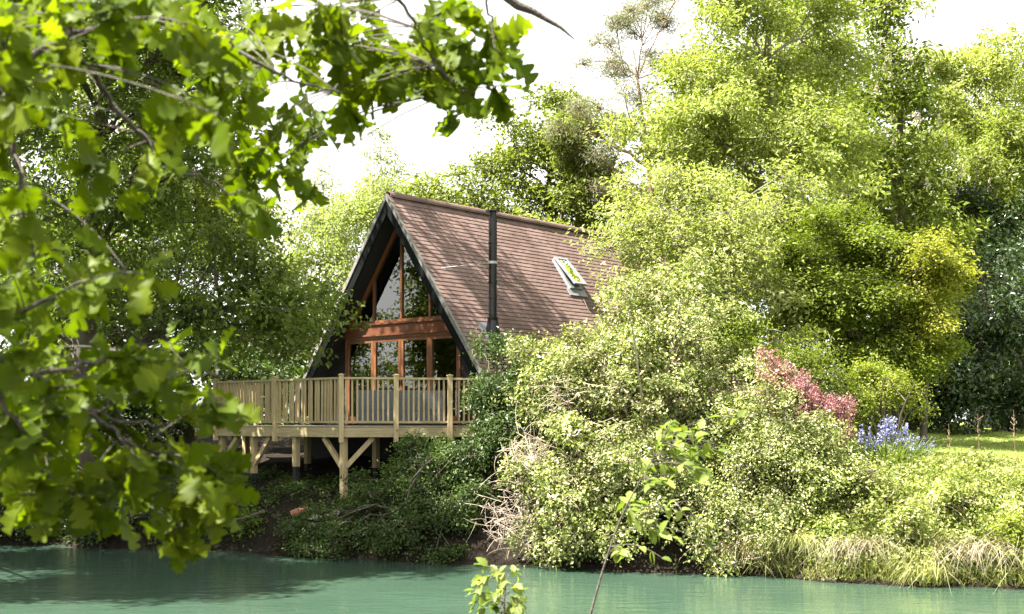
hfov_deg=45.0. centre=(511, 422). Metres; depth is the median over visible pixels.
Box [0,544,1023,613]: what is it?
water
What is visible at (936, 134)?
lime tree
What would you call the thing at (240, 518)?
bank bush
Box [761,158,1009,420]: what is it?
wood tree
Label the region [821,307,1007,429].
hazel bush
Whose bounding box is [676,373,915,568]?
bramble bush
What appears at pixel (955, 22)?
sky
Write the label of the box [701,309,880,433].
leafy bush
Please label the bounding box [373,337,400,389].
door
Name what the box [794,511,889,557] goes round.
bank plant
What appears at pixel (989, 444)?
lawn grass
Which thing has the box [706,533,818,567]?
dry tussock
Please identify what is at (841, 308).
maple tree
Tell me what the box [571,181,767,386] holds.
wood tree
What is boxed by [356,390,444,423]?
hot tub
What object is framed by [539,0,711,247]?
pine tree
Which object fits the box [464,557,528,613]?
sapling
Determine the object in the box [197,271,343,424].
wood tree
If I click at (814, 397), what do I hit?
berberis bush
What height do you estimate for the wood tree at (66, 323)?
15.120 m
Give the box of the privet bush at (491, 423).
[433,326,557,499]
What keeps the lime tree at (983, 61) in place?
on the ground at (278, 453)
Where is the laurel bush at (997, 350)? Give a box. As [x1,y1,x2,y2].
[900,204,1023,434]
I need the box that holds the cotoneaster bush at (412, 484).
[273,427,507,564]
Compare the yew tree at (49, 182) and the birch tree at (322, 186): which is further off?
the birch tree at (322, 186)
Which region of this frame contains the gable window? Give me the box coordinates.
[350,229,441,324]
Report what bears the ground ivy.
on the ground at (278, 453)
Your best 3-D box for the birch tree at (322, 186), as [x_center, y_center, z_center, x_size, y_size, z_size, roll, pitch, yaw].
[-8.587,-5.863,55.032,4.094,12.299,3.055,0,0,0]
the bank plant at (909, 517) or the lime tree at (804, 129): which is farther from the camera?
the lime tree at (804, 129)
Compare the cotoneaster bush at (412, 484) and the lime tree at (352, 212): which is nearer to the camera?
the cotoneaster bush at (412, 484)
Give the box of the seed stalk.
[1009,409,1015,466]
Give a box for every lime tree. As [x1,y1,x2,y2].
[232,171,400,324]
[580,0,937,424]
[606,0,924,351]
[824,118,1023,331]
[877,21,1023,427]
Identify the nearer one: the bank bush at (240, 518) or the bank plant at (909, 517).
the bank plant at (909, 517)
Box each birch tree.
[280,153,363,280]
[333,116,422,236]
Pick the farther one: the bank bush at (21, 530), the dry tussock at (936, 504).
the bank bush at (21, 530)
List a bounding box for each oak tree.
[0,0,372,473]
[0,0,575,573]
[1,29,295,437]
[370,166,501,223]
[416,77,643,234]
[895,104,1023,428]
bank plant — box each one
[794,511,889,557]
[826,458,906,520]
[863,494,953,562]
[922,471,1023,526]
[974,505,1023,574]
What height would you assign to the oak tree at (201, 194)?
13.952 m
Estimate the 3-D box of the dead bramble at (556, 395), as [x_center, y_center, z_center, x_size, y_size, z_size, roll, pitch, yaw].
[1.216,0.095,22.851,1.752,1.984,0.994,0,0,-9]
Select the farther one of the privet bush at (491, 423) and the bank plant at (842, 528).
the privet bush at (491, 423)
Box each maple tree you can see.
[738,196,983,449]
[873,221,990,445]
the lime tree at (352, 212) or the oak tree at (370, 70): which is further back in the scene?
the lime tree at (352, 212)
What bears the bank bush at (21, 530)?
on the ground at (278, 453)
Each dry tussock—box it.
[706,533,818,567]
[752,526,852,562]
[789,527,955,569]
[869,534,1023,572]
[888,496,986,520]
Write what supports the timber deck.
on the ground at (278, 453)
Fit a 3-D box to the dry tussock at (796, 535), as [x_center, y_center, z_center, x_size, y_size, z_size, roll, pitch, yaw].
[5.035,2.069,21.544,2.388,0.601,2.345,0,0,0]
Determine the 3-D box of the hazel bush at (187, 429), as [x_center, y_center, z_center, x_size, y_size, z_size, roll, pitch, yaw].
[-9.001,-0.635,33.823,8.262,4.137,5.735,0,0,0]
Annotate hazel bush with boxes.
[2,346,164,456]
[45,330,310,449]
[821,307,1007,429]
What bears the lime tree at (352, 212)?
on the ground at (278, 453)
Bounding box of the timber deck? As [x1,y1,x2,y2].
[212,373,522,502]
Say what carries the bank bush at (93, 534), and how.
on the ground at (278, 453)
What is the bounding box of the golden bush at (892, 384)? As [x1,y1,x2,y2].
[822,348,940,446]
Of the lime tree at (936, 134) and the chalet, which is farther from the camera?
the lime tree at (936, 134)
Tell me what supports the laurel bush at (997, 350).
on the ground at (278, 453)
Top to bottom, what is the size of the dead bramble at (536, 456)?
2.986 m
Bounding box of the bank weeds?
[741,446,1023,585]
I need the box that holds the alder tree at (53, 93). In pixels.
[0,0,91,348]
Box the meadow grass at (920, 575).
[697,449,1023,593]
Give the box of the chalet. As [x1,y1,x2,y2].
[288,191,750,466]
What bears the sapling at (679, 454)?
on the ground at (278, 453)
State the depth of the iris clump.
23.40 m
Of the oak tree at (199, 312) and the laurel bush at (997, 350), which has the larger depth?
the laurel bush at (997, 350)
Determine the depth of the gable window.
30.51 m
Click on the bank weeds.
(1007, 479)
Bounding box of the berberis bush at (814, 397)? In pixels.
[749,343,861,463]
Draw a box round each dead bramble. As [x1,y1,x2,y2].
[464,404,596,559]
[528,376,625,478]
[712,490,782,572]
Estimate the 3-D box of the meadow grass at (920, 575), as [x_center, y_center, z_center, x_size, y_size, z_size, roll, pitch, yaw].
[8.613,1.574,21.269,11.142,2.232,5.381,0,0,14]
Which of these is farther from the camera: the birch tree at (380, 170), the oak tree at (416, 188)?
the birch tree at (380, 170)
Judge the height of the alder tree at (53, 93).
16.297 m
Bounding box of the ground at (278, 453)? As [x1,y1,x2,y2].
[0,422,1023,589]
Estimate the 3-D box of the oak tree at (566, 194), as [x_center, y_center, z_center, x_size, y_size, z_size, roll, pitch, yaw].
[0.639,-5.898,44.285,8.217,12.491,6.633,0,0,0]
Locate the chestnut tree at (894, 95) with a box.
[802,0,997,429]
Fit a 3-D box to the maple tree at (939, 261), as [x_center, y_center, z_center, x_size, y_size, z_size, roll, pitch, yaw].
[9.383,-1.919,27.620,2.392,5.180,3.008,0,0,0]
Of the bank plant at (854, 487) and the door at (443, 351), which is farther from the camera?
the door at (443, 351)
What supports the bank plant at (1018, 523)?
on the ground at (278, 453)
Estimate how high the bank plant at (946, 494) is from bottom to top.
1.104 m
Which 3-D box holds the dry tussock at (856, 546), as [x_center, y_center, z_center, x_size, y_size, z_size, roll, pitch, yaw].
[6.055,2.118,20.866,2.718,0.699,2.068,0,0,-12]
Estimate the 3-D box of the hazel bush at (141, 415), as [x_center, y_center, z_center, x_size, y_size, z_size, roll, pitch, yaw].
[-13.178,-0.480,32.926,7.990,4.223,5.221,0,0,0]
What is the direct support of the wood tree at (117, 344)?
on the ground at (278, 453)
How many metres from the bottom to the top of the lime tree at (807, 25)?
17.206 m
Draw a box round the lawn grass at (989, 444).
[760,428,1023,465]
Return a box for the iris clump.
[840,416,952,469]
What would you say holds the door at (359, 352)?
in the chalet
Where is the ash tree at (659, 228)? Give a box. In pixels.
[554,144,838,457]
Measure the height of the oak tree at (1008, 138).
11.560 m
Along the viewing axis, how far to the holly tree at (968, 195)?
38.64 m
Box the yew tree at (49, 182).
[0,131,325,375]
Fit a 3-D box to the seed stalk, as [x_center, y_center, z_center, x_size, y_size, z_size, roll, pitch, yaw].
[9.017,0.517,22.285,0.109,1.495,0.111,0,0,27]
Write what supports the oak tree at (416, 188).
on the ground at (278, 453)
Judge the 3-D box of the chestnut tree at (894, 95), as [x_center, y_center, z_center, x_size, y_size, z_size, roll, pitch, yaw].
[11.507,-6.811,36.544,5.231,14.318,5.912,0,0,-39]
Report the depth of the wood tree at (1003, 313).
59.50 m
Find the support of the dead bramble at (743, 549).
on the ground at (278, 453)
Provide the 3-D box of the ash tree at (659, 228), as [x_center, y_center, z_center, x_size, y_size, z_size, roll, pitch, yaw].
[3.952,-2.598,26.485,6.151,7.083,4.466,0,0,0]
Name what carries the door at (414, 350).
in the chalet
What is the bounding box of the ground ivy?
[4,464,454,560]
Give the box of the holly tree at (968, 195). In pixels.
[873,159,1023,430]
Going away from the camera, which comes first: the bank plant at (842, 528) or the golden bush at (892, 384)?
the bank plant at (842, 528)
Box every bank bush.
[0,440,119,543]
[61,479,199,548]
[221,503,269,537]
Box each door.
[347,339,372,423]
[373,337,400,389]
[401,336,428,389]
[429,334,458,423]
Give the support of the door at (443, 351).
in the chalet
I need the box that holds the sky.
[0,0,1023,421]
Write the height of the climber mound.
6.325 m
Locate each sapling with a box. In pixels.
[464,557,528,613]
[590,410,744,613]
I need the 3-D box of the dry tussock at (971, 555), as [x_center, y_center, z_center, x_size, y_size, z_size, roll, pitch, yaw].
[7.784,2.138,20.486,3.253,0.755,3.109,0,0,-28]
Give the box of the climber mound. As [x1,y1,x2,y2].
[491,248,812,577]
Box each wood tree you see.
[0,145,110,350]
[14,178,282,424]
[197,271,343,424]
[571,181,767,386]
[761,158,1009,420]
[956,263,1023,386]

